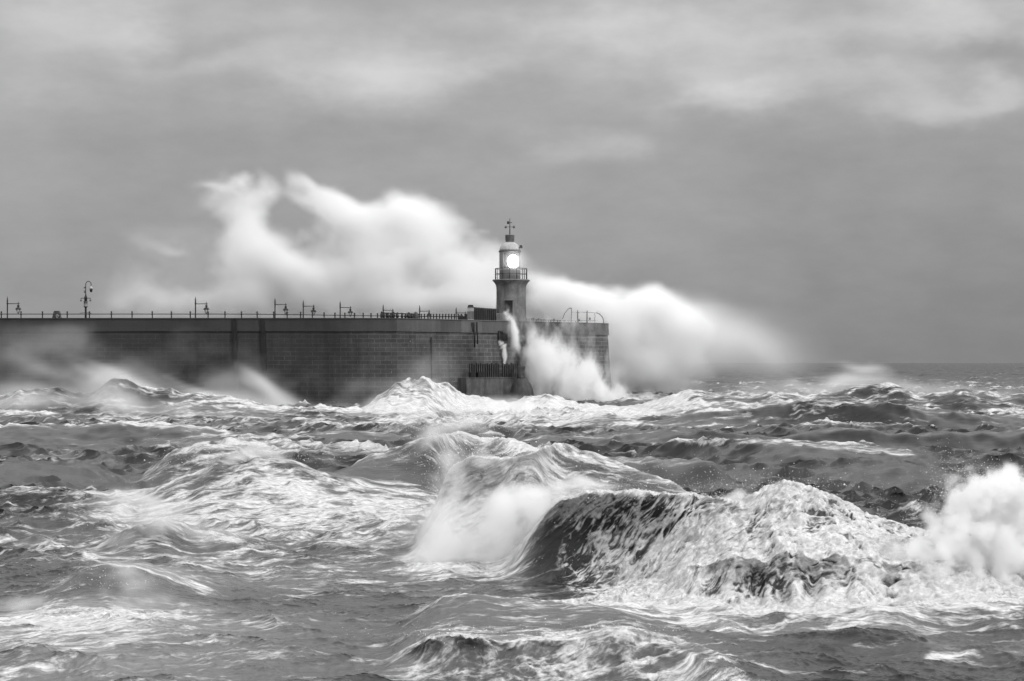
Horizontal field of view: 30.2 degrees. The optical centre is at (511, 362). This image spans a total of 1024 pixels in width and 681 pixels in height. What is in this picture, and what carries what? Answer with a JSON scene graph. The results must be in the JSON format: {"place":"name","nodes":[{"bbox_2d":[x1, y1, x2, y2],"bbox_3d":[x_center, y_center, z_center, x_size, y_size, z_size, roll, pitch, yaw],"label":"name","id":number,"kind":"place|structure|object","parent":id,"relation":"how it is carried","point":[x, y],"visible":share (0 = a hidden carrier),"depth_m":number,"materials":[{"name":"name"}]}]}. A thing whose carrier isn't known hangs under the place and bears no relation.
{"place":"outdoors","nodes":[
{"label":"outdoors","id":0,"kind":"place"},
{"bbox_2d":[0,363,1023,680],"bbox_3d":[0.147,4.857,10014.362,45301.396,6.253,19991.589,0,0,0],"label":"water","id":1,"kind":"structure","parent":0,"point":[290,587],"depth_m":68.40,"materials":[{"name":"grey liquid"}]},
{"bbox_2d":[39,561,200,599],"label":"breaking wave","id":2,"kind":"object","parent":1,"relation":"on","point":[164,582],"visible":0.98,"depth_m":47.17,"materials":[{"name":"liquid"}]},
{"bbox_2d":[101,517,235,549],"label":"breaking wave","id":3,"kind":"object","parent":1,"relation":"on","point":[149,534],"visible":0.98,"depth_m":60.25,"materials":[{"name":"liquid"}]},
{"bbox_2d":[134,457,432,501],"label":"breaking wave","id":4,"kind":"object","parent":1,"relation":"on","point":[262,477],"visible":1,"depth_m":76.38,"materials":[{"name":"liquid"}]},
{"bbox_2d":[0,318,612,405],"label":"pier","id":5,"kind":"structure","parent":1,"relation":"in","point":[277,361],"depth_m":254.77,"materials":[{"name":"stone"}]},
{"bbox_2d":[6,296,20,317],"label":"lamp post","id":6,"kind":"object","parent":5,"relation":"on","point":[7,303],"visible":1,"depth_m":256.93,"materials":[{"name":"black metal"}]},
{"bbox_2d":[52,311,61,317],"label":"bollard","id":7,"kind":"object","parent":5,"relation":"on","point":[56,314],"visible":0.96,"depth_m":256.84,"materials":[{"name":"grey metal"}]},
{"bbox_2d":[80,281,92,317],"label":"lamp post","id":8,"kind":"object","parent":5,"relation":"on","point":[85,301],"visible":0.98,"depth_m":257.88,"materials":[{"name":"black metal"}]},
{"bbox_2d":[195,296,208,317],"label":"lamp post","id":9,"kind":"object","parent":5,"relation":"on","point":[206,305],"visible":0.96,"depth_m":257.32,"materials":[{"name":"black metal"}]},
{"bbox_2d":[0,311,461,319],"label":"pier railing","id":10,"kind":"object","parent":5,"relation":"on","point":[377,315],"visible":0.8,"depth_m":260.64,"materials":[{"name":"black metal"}]},
{"bbox_2d":[274,300,287,317],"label":"lamp post","id":11,"kind":"object","parent":5,"relation":"on","point":[285,308],"visible":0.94,"depth_m":260.95,"materials":[{"name":"black metal"}]},
{"bbox_2d":[302,300,316,317],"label":"lamp post","id":12,"kind":"object","parent":5,"relation":"on","point":[313,308],"visible":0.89,"depth_m":267.40,"materials":[{"name":"black metal"}]},
{"bbox_2d":[339,302,352,317],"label":"lamp post","id":13,"kind":"object","parent":5,"relation":"on","point":[350,311],"visible":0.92,"depth_m":273.94,"materials":[{"name":"black metal"}]},
{"bbox_2d":[380,311,413,317],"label":"short railing","id":14,"kind":"object","parent":5,"relation":"on","point":[391,315],"visible":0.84,"depth_m":263.12,"materials":[{"name":"black metal"}]},
{"bbox_2d":[459,305,505,320],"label":"shelter wall","id":15,"kind":"structure","parent":5,"relation":"on","point":[476,313],"depth_m":278.24,"materials":[{"name":"concrete"}]},
{"bbox_2d":[458,377,516,400],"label":"landing platform","id":16,"kind":"structure","parent":5,"relation":"attached to","point":[496,388],"depth_m":265.53,"materials":[{"name":"concrete"}]},
{"bbox_2d":[476,372,483,376],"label":"storage chest","id":17,"kind":"object","parent":16,"relation":"on","point":[479,374],"visible":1,"depth_m":264.16,"materials":[{"name":"grey"}]},
{"bbox_2d":[469,363,518,377],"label":"timber fence","id":18,"kind":"object","parent":16,"relation":"on","point":[491,370],"visible":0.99,"depth_m":266.94,"materials":[{"name":"grey wood"}]},
{"bbox_2d":[492,220,529,320],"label":"lighthouse","id":19,"kind":"object","parent":5,"relation":"on","point":[510,284],"visible":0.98,"depth_m":278.53,"materials":[{"name":"stone"}]},
{"bbox_2d":[505,301,512,315],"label":"door","id":20,"kind":"structure","parent":19,"relation":"in","point":[508,304],"depth_m":277.67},
{"bbox_2d":[526,318,579,321],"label":"railing","id":21,"kind":"object","parent":5,"relation":"on","point":[548,320],"visible":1,"depth_m":280.62,"materials":[{"name":"grey metal"}]},
{"bbox_2d":[562,308,605,322],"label":"railing","id":22,"kind":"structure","parent":5,"relation":"on","point":[586,312],"depth_m":286.30,"materials":[{"name":"grey metal"}]},
{"bbox_2d":[336,431,538,484],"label":"breaking wave","id":23,"kind":"object","parent":1,"relation":"on","point":[397,465],"visible":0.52,"depth_m":84.18,"materials":[{"name":"liquid"}]},
{"bbox_2d":[361,376,630,411],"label":"breaking wave","id":24,"kind":"object","parent":1,"relation":"on","point":[445,397],"visible":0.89,"depth_m":218.51,"materials":[{"name":"liquid"}]},
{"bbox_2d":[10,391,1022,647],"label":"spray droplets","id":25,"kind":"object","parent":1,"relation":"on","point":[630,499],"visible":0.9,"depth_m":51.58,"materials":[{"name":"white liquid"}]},
{"bbox_2d":[509,366,533,398],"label":"mooring pillar","id":26,"kind":"structure","parent":1,"relation":"in","point":[521,386],"depth_m":267.45,"materials":[{"name":"concrete"}]},
{"bbox_2d":[414,443,685,551],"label":"breaking wave","id":27,"kind":"object","parent":1,"relation":"on","point":[496,518],"visible":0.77,"depth_m":58.66,"materials":[{"name":"liquid"}]},
{"bbox_2d":[399,619,716,671],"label":"breaking wave","id":28,"kind":"object","parent":1,"relation":"on","point":[626,647],"visible":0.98,"depth_m":36.51,"materials":[{"name":"liquid"}]},
{"bbox_2d":[501,458,1023,596],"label":"breaking wave","id":29,"kind":"object","parent":1,"relation":"on","point":[833,541],"visible":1,"depth_m":50.67,"materials":[{"name":"liquid"}]},
{"bbox_2d":[0,0,1023,362],"label":"sky","id":30,"kind":"structure","parent":0,"point":[721,181],"materials":[{"name":"grey"}]}
]}

